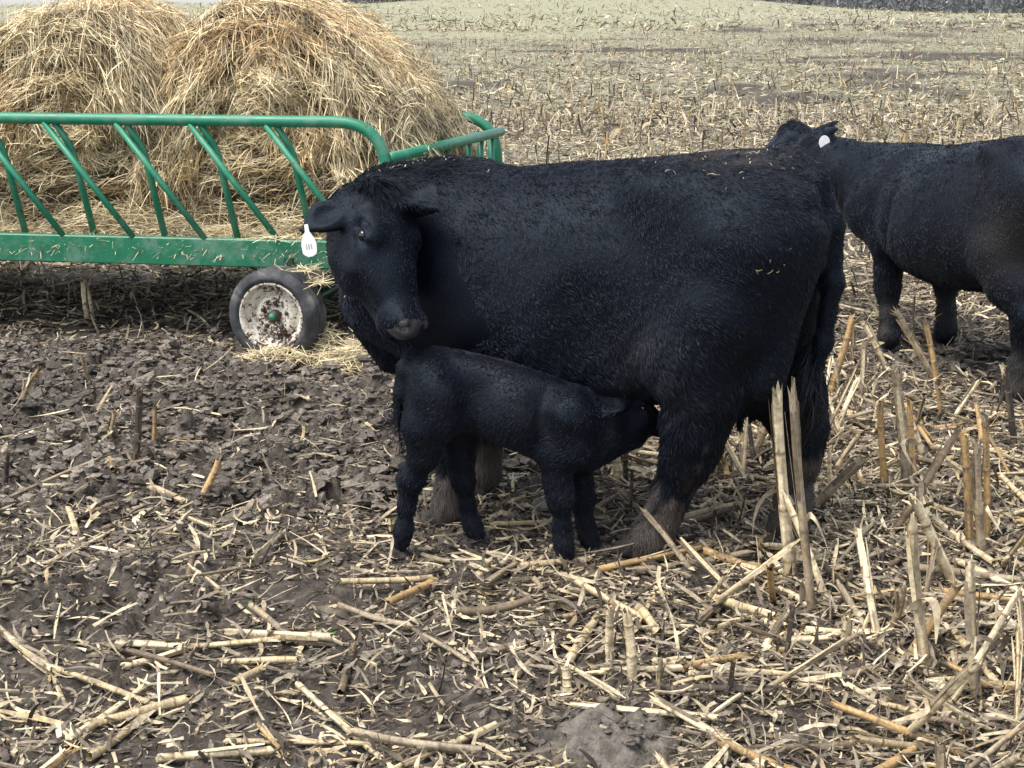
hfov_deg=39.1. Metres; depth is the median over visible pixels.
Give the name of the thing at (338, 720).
fallen stalk
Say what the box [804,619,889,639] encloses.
fallen stalk
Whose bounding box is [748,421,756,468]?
corn stub
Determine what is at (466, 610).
fallen stalk
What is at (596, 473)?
fallen stalk
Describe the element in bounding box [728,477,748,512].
fallen stalk
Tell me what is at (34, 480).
fallen stalk
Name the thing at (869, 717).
stalk
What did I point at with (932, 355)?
corn stub
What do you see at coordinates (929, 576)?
corn stub
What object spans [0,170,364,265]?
loose hay
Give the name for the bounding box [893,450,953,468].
fallen stalk
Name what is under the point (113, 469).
fallen stalk
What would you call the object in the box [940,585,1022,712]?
stalk
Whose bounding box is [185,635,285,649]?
fallen stalk
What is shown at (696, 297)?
cow
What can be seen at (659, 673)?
corn stub
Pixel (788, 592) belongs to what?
fallen stalk
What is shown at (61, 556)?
fallen stalk
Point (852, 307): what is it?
fallen stalk
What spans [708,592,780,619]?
fallen stalk
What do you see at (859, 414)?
fallen stalk
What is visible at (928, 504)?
corn stub
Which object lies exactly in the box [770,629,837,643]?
fallen stalk
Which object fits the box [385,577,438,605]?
fallen stalk
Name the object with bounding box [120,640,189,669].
fallen stalk
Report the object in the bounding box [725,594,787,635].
stalk
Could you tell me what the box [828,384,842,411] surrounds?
corn stub
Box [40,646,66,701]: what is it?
fallen stalk
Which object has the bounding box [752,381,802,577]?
corn stub
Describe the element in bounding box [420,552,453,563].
fallen stalk
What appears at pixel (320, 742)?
fallen stalk
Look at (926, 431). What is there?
corn stub
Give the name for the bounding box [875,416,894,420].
fallen stalk
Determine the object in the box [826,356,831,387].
corn stub
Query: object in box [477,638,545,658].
fallen stalk
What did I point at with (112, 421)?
corn stub
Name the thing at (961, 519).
fallen stalk
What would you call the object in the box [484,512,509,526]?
fallen stalk
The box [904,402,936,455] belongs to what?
corn stub
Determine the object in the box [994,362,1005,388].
corn stub
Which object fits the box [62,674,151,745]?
fallen stalk
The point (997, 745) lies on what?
stalk
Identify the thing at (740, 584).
corn stub
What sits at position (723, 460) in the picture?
corn stub
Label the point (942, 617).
fallen stalk
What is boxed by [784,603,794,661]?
corn stub
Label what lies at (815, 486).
fallen stalk
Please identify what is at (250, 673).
fallen stalk
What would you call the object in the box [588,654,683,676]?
fallen stalk
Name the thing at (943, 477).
fallen stalk
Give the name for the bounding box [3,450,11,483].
corn stub
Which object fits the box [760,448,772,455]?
corn stub
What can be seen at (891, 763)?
fallen stalk
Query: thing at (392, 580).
fallen stalk
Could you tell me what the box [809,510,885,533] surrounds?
fallen stalk
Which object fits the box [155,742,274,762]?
fallen stalk
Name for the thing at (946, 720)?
fallen stalk
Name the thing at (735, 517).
fallen stalk
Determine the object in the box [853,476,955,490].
fallen stalk
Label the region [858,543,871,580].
fallen stalk
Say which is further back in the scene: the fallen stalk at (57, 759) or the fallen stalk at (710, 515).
the fallen stalk at (710, 515)
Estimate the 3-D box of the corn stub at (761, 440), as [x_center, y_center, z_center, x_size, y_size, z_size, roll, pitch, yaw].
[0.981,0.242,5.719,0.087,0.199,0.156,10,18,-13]
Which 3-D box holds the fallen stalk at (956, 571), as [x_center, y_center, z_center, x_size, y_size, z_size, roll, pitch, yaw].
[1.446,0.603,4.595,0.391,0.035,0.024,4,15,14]
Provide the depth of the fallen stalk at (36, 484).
5.46 m
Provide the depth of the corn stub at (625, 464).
5.48 m
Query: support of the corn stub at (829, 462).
on the ground
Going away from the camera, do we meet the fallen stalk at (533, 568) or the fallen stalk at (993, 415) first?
the fallen stalk at (533, 568)
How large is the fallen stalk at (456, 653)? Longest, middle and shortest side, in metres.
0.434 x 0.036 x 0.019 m
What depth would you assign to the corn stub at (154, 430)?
6.03 m
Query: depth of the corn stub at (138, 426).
5.76 m
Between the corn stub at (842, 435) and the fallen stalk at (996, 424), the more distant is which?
the fallen stalk at (996, 424)
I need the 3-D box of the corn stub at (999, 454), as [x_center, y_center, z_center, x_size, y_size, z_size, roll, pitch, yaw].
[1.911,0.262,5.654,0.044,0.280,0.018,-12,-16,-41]
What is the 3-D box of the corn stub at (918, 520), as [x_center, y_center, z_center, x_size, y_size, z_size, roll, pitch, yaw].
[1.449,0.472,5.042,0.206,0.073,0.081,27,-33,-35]
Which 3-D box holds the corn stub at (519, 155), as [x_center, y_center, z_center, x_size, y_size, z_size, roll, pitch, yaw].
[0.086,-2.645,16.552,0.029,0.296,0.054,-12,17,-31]
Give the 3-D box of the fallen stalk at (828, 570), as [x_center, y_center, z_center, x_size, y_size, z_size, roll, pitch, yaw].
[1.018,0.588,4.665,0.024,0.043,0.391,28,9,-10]
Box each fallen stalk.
[0,624,60,681]
[7,457,101,497]
[14,466,73,504]
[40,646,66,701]
[40,741,82,767]
[41,528,114,565]
[49,664,154,704]
[55,499,123,529]
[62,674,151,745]
[65,506,80,537]
[81,694,188,725]
[86,713,152,760]
[100,640,216,677]
[108,453,114,471]
[112,632,191,650]
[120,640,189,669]
[146,483,222,516]
[155,274,206,278]
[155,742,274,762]
[160,501,192,521]
[165,506,214,531]
[177,565,248,578]
[180,545,206,580]
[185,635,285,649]
[188,564,262,623]
[217,656,298,664]
[223,738,379,745]
[224,618,335,649]
[230,660,269,685]
[237,521,287,566]
[248,601,298,645]
[253,720,291,758]
[295,681,390,764]
[335,574,432,584]
[336,602,413,629]
[336,642,359,696]
[346,726,485,753]
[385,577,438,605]
[393,721,497,767]
[407,626,474,664]
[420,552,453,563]
[448,590,536,616]
[474,550,511,578]
[477,502,497,509]
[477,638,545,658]
[481,760,498,767]
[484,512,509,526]
[484,561,518,583]
[489,517,574,526]
[510,637,560,678]
[517,553,594,569]
[529,555,544,573]
[531,576,543,592]
[553,603,596,614]
[553,655,624,699]
[557,604,596,618]
[562,573,645,623]
[563,605,611,663]
[564,701,719,721]
[565,582,625,600]
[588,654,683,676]
[593,470,600,475]
[594,489,625,512]
[595,540,711,571]
[598,465,649,470]
[613,483,709,506]
[628,502,740,525]
[631,449,658,457]
[632,550,755,572]
[634,603,664,637]
[638,620,683,640]
[643,466,655,475]
[644,694,775,765]
[651,657,797,679]
[653,751,669,767]
[654,684,776,695]
[664,603,719,657]
[679,647,793,669]
[684,499,758,519]
[696,491,722,509]
[696,625,734,641]
[698,539,731,549]
[702,546,779,574]
[703,497,766,533]
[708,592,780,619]
[716,737,796,767]
[718,465,770,481]
[721,455,729,478]
[722,671,875,676]
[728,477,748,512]
[729,436,771,446]
[748,608,794,658]
[752,532,770,550]
[763,542,843,556]
[766,480,842,493]
[766,657,793,700]
[768,498,878,507]
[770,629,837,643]
[775,583,815,605]
[783,740,855,752]
[787,679,923,713]
[795,605,806,647]
[796,664,874,690]
[801,548,890,580]
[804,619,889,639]
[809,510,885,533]
[811,515,868,535]
[811,549,847,585]
[813,483,821,510]
[830,409,874,423]
[832,357,859,382]
[836,520,875,563]
[837,410,876,415]
[837,414,870,431]
[839,302,876,314]
[840,426,865,437]
[843,567,852,576]
[847,272,870,276]
[847,366,917,378]
[850,258,872,264]
[850,418,876,422]
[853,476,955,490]
[855,364,890,382]
[857,468,866,492]
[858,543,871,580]
[874,534,947,541]
[874,740,921,767]
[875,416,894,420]
[876,482,961,487]
[878,455,895,488]
[881,648,905,671]
[884,615,958,625]
[885,532,942,567]
[888,414,970,437]
[889,483,992,526]
[889,652,968,683]
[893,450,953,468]
[902,562,1023,581]
[906,592,1016,612]
[908,713,974,727]
[913,473,944,493]
[922,496,931,519]
[928,510,998,566]
[930,439,1021,457]
[932,426,955,430]
[933,422,963,428]
[933,470,950,487]
[934,587,1023,603]
[947,555,1023,596]
[951,512,973,526]
[951,628,1003,687]
[957,411,1005,438]
[962,404,1023,418]
[965,389,1021,399]
[977,533,1017,563]
[990,421,1023,426]
[990,471,1023,475]
[991,479,1023,487]
[997,472,1023,502]
[1002,679,1023,693]
[1012,516,1023,523]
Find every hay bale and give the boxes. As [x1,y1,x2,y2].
[0,0,219,269]
[120,0,482,233]
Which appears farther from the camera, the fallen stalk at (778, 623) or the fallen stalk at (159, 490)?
the fallen stalk at (159, 490)
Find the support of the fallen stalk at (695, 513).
on the ground
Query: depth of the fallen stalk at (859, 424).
6.21 m
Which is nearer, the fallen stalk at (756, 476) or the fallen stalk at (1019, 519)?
the fallen stalk at (1019, 519)
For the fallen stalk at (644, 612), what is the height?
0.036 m
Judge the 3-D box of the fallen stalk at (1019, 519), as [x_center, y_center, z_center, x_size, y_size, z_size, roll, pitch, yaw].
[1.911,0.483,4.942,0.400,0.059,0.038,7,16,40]
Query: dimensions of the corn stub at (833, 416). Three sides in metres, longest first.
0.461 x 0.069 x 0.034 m
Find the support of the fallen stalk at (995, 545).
on the ground
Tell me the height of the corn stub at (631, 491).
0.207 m
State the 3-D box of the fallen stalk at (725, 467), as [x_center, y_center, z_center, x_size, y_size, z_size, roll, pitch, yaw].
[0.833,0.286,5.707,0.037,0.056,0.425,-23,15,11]
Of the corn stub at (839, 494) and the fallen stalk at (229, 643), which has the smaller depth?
the fallen stalk at (229, 643)
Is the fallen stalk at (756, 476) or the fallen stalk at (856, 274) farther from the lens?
the fallen stalk at (856, 274)
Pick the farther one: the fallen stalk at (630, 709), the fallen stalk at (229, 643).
the fallen stalk at (229, 643)
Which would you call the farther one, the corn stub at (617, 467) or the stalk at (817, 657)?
the corn stub at (617, 467)
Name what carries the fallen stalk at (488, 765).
on the ground
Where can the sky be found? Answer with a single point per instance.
(4, 2)
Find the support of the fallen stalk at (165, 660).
on the ground
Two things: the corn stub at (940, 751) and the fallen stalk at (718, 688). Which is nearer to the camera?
the corn stub at (940, 751)
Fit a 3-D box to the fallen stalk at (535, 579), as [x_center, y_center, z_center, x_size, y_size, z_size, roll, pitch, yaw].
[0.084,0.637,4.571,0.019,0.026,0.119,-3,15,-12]
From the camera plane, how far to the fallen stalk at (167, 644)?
4.06 m
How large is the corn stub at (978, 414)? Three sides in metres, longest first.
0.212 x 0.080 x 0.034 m
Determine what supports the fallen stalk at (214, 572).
on the ground
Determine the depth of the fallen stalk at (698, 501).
5.39 m
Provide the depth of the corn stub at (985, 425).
4.83 m
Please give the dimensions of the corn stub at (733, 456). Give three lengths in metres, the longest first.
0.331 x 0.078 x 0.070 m
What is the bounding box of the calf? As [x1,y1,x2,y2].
[372,345,659,568]
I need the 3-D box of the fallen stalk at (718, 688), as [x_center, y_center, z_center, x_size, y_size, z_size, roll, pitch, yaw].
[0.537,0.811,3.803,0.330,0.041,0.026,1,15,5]
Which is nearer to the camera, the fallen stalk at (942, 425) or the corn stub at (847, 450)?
the corn stub at (847, 450)
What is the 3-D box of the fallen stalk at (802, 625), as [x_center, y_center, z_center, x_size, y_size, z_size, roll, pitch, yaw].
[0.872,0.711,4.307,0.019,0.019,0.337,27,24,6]
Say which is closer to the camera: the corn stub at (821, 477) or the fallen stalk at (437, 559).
the fallen stalk at (437, 559)
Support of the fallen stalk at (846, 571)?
on the ground
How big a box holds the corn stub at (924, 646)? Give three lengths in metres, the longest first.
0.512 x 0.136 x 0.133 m
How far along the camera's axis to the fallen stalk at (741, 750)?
3.45 m
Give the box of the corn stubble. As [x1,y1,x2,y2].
[401,24,1023,164]
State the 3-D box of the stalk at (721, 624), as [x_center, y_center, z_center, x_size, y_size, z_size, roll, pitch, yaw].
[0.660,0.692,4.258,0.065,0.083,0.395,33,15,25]
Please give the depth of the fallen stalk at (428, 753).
3.52 m
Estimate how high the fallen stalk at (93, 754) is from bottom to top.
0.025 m
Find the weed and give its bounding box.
[328,628,338,634]
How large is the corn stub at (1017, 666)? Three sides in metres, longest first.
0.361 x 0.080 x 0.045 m
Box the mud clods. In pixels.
[0,311,1023,767]
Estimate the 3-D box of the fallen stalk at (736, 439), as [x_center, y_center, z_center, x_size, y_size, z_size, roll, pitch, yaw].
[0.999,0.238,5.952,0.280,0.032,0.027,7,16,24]
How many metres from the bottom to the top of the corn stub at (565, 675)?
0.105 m
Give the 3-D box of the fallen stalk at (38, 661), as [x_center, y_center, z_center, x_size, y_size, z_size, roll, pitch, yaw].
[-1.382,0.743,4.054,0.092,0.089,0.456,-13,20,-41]
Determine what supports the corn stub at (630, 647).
on the ground
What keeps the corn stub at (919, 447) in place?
on the ground
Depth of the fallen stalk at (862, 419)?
6.28 m
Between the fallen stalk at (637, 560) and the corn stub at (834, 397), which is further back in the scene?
the corn stub at (834, 397)
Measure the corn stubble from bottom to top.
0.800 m
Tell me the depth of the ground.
5.28 m
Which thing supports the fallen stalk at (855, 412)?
on the ground
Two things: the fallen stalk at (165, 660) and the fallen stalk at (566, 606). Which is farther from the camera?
the fallen stalk at (566, 606)
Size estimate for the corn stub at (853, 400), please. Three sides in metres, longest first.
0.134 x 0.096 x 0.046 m
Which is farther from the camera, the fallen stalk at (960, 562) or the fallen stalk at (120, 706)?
the fallen stalk at (960, 562)
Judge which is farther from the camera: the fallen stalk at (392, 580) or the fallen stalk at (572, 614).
the fallen stalk at (392, 580)
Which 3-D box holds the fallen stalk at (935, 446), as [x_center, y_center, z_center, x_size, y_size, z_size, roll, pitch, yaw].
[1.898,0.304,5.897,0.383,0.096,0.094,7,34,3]
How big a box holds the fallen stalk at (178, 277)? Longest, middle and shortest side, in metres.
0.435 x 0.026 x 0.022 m
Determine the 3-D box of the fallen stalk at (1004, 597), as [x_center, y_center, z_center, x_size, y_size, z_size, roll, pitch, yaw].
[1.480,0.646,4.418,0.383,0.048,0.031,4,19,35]
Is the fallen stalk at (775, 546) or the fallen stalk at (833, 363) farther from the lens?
the fallen stalk at (833, 363)
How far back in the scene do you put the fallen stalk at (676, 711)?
3.60 m
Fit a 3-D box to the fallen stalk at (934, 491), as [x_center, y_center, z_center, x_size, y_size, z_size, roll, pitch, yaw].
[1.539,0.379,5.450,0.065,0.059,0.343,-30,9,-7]
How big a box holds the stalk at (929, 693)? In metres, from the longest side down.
0.343 x 0.064 x 0.050 m
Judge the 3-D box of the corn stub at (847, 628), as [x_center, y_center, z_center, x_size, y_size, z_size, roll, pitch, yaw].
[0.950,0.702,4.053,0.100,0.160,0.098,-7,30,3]
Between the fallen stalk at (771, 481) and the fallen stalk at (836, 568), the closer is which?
the fallen stalk at (836, 568)
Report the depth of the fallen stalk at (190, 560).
4.59 m
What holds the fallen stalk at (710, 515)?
on the ground
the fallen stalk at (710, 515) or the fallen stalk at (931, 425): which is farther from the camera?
the fallen stalk at (931, 425)
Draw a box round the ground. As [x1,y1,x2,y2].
[0,0,1023,767]
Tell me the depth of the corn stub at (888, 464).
5.59 m
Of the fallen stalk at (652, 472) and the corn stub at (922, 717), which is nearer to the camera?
the corn stub at (922, 717)
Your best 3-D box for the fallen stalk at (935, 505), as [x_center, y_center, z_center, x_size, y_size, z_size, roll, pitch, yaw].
[1.539,0.436,5.180,0.049,0.043,0.455,-26,27,-29]
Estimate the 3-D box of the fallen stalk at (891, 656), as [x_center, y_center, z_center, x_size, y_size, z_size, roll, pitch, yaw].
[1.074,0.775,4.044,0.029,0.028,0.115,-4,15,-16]
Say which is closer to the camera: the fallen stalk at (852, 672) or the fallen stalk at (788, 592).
the fallen stalk at (852, 672)
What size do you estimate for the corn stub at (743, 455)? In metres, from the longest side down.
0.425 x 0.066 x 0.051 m
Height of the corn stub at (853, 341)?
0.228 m
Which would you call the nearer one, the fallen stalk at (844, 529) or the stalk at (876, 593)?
the stalk at (876, 593)
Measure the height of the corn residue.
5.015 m
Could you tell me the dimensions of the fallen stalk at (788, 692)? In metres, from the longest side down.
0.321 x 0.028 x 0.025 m
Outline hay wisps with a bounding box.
[231,229,335,292]
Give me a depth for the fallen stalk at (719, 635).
4.16 m
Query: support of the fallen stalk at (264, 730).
on the ground
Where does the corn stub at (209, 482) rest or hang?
on the ground
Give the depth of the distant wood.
297.92 m
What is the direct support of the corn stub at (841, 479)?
on the ground
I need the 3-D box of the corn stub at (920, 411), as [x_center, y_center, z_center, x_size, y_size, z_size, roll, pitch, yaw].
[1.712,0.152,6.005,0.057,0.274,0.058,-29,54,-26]
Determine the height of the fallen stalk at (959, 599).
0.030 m
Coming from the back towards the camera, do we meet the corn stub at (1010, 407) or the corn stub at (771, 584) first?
the corn stub at (1010, 407)
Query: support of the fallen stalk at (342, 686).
on the ground
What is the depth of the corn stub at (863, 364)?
6.63 m
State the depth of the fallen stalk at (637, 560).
4.71 m
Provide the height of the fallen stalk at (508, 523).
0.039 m
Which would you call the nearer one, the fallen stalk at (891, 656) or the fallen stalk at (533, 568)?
the fallen stalk at (891, 656)
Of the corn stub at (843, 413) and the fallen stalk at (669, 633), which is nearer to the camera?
the fallen stalk at (669, 633)
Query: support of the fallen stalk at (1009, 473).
on the ground
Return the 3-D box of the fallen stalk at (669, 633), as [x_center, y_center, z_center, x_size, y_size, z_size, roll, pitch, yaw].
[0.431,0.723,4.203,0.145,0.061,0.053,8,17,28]
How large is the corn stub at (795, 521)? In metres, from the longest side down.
0.405 x 0.132 x 0.063 m
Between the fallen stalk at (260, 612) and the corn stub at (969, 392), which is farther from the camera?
the corn stub at (969, 392)
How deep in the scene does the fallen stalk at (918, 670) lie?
4.01 m
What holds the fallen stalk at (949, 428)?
on the ground
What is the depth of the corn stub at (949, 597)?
4.07 m
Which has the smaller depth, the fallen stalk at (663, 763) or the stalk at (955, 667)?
the fallen stalk at (663, 763)
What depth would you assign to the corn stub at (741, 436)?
5.84 m
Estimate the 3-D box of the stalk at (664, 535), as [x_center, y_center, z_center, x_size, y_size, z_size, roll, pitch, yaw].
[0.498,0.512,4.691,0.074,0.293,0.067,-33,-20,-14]
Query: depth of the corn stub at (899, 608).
4.22 m
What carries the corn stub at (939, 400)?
on the ground
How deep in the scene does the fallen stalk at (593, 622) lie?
4.14 m
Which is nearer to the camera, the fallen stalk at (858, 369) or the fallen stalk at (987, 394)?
the fallen stalk at (987, 394)
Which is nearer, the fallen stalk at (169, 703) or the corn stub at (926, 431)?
the fallen stalk at (169, 703)
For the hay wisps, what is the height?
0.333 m
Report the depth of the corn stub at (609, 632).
3.99 m
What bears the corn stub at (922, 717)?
on the ground
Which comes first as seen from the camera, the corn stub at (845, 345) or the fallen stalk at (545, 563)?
the fallen stalk at (545, 563)
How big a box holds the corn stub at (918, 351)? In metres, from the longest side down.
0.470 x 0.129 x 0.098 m
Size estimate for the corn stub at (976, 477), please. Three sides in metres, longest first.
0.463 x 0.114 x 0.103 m
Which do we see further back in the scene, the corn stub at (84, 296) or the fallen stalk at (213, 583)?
the corn stub at (84, 296)
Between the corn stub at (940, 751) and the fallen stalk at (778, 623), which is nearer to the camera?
the corn stub at (940, 751)
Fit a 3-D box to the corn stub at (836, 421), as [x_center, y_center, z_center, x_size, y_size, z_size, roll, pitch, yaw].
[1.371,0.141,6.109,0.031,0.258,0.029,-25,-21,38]
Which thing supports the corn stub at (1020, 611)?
on the ground
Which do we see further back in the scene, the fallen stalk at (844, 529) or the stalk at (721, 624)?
the fallen stalk at (844, 529)
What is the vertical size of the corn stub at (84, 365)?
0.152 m
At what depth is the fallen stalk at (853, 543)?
4.83 m
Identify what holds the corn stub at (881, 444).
on the ground
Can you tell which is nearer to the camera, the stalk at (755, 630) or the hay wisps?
the stalk at (755, 630)
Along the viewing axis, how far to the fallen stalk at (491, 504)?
5.34 m
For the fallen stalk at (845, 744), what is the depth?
3.55 m
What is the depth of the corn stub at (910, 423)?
5.50 m
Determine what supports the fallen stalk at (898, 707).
on the ground
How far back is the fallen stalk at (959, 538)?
4.86 m
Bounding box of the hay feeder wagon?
[0,111,504,356]
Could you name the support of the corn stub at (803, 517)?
on the ground
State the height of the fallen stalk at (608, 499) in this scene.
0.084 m
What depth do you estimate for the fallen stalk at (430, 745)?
3.51 m
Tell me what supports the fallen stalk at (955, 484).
on the ground
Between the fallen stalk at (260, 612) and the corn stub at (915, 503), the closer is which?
the fallen stalk at (260, 612)
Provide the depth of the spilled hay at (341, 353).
7.44 m
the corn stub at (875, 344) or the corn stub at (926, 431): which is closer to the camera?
the corn stub at (926, 431)
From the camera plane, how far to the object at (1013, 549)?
4.62 m
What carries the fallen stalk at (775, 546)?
on the ground
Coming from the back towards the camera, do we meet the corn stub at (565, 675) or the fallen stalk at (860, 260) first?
the fallen stalk at (860, 260)
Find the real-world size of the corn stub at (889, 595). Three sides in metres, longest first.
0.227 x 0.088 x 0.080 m
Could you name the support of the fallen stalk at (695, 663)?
on the ground
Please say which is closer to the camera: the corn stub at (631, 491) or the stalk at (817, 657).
the stalk at (817, 657)
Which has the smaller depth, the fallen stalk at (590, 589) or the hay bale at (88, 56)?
the fallen stalk at (590, 589)
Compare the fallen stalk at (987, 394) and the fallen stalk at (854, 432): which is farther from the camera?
the fallen stalk at (987, 394)
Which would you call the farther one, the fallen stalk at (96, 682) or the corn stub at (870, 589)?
the corn stub at (870, 589)
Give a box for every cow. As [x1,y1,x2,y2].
[299,141,846,558]
[764,119,1023,402]
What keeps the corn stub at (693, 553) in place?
on the ground
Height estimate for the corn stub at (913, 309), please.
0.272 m
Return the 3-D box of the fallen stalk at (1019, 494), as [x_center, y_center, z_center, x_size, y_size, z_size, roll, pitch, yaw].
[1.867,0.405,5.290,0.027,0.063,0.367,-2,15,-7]
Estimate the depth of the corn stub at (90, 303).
8.44 m
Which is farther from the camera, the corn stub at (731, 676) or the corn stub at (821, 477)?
the corn stub at (821, 477)
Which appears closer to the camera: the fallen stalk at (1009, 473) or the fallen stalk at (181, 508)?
the fallen stalk at (181, 508)
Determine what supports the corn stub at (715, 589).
on the ground
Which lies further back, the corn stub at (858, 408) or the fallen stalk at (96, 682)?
the corn stub at (858, 408)
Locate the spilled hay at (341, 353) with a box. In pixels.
[230,321,367,375]
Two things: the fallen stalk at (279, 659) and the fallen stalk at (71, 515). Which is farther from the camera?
the fallen stalk at (71, 515)
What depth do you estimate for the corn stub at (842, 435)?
5.97 m
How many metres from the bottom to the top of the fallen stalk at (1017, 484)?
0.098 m
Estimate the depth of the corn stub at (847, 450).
5.63 m
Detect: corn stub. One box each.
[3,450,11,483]
[13,366,42,397]
[78,280,98,321]
[79,355,94,381]
[86,283,100,318]
[99,409,120,441]
[131,387,142,462]
[152,399,160,440]
[200,455,223,502]
[517,141,520,163]
[544,655,571,698]
[600,604,614,665]
[603,605,650,682]
[612,456,622,483]
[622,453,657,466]
[623,452,628,482]
[628,464,632,512]
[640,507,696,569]
[654,656,666,695]
[676,537,776,609]
[693,539,799,615]
[702,570,730,605]
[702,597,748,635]
[720,454,740,467]
[724,656,735,698]
[725,440,753,482]
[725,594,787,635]
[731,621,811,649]
[739,417,748,472]
[739,431,762,458]
[746,426,769,460]
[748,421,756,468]
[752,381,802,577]
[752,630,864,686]
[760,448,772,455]
[763,563,776,604]
[768,500,775,512]
[782,490,839,608]
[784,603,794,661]
[785,376,830,613]
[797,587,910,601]
[812,454,868,512]
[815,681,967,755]
[817,474,853,490]
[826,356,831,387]
[826,429,852,446]
[827,448,831,483]
[828,313,857,391]
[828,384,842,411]
[828,390,843,441]
[829,355,862,426]
[830,471,846,510]
[831,395,840,401]
[831,612,860,655]
[832,433,859,472]
[833,375,863,434]
[835,579,895,635]
[844,376,851,387]
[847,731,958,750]
[848,391,857,408]
[849,326,859,363]
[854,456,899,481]
[854,514,896,646]
[856,405,862,412]
[857,340,871,403]
[857,583,896,599]
[859,312,887,367]
[873,399,887,483]
[883,366,918,490]
[888,581,913,633]
[889,423,964,534]
[890,636,983,748]
[891,305,933,380]
[894,407,936,465]
[896,501,933,519]
[900,512,940,665]
[902,492,957,586]
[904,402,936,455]
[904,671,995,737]
[906,397,916,478]
[907,513,936,528]
[907,565,963,659]
[911,296,920,334]
[913,417,937,443]
[915,396,927,433]
[922,318,938,382]
[923,539,941,604]
[934,736,951,767]
[935,384,945,415]
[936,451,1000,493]
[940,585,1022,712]
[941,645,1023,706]
[942,379,981,421]
[945,410,975,432]
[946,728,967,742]
[959,425,974,540]
[962,553,1003,705]
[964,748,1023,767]
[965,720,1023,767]
[968,437,1001,551]
[973,400,984,439]
[981,409,1005,546]
[981,423,1012,478]
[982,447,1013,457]
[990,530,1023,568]
[991,506,1023,519]
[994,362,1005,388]
[999,364,1018,451]
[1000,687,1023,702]
[1007,624,1023,745]
[1016,582,1023,669]
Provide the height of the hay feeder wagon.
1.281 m
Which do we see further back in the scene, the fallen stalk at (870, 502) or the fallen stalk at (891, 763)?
the fallen stalk at (870, 502)
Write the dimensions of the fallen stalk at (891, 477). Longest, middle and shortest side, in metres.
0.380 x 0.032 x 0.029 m
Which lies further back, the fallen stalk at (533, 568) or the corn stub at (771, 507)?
the corn stub at (771, 507)
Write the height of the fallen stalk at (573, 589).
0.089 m
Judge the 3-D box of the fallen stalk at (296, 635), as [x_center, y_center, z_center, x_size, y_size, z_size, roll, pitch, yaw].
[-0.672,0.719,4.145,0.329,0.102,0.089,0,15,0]
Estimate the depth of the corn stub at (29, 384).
6.67 m
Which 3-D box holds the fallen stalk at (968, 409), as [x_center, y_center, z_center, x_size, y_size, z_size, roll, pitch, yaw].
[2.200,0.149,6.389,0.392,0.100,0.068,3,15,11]
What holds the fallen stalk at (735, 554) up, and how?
on the ground
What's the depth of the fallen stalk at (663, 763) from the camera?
3.35 m
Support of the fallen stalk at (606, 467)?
on the ground
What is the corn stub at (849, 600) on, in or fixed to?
on the ground
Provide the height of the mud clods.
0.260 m
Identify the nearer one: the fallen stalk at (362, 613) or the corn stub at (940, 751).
the corn stub at (940, 751)
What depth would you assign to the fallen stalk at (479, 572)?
4.70 m
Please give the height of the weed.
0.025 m
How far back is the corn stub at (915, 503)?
4.54 m
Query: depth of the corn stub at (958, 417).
6.14 m
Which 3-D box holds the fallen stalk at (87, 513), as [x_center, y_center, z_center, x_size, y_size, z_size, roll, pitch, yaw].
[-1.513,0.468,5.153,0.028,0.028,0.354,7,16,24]
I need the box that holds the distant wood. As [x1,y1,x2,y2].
[342,0,1023,12]
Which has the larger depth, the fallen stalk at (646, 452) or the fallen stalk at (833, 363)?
the fallen stalk at (833, 363)
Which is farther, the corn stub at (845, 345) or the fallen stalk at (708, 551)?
the corn stub at (845, 345)
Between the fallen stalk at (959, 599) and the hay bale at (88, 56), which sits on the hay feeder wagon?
the hay bale at (88, 56)
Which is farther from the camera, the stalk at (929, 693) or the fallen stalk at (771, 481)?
the fallen stalk at (771, 481)
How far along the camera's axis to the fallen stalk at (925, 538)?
4.88 m
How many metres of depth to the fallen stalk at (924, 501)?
5.19 m
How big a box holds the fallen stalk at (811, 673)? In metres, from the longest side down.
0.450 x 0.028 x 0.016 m
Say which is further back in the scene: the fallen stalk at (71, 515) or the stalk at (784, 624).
the fallen stalk at (71, 515)
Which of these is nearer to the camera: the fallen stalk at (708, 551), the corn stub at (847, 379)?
the fallen stalk at (708, 551)
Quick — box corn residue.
[0,0,1023,767]
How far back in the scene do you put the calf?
4.66 m
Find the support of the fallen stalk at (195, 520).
on the ground
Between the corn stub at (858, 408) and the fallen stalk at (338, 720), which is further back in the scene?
the corn stub at (858, 408)
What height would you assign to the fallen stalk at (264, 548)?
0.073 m
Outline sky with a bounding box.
[0,0,972,5]
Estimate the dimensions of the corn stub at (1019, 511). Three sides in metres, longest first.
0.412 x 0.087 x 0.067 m
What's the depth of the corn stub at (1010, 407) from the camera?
5.99 m
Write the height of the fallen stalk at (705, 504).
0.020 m
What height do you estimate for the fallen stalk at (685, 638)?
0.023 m
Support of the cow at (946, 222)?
on the ground
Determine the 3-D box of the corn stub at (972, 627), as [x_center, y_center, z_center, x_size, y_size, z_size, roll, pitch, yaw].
[1.216,0.656,3.775,0.081,0.447,0.169,-17,16,-37]
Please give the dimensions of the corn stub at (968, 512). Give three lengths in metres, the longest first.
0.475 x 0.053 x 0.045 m
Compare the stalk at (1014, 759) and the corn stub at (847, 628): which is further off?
the corn stub at (847, 628)
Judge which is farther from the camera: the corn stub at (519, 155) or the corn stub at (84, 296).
the corn stub at (519, 155)
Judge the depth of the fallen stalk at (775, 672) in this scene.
3.93 m
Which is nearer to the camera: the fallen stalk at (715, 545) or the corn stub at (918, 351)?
the fallen stalk at (715, 545)

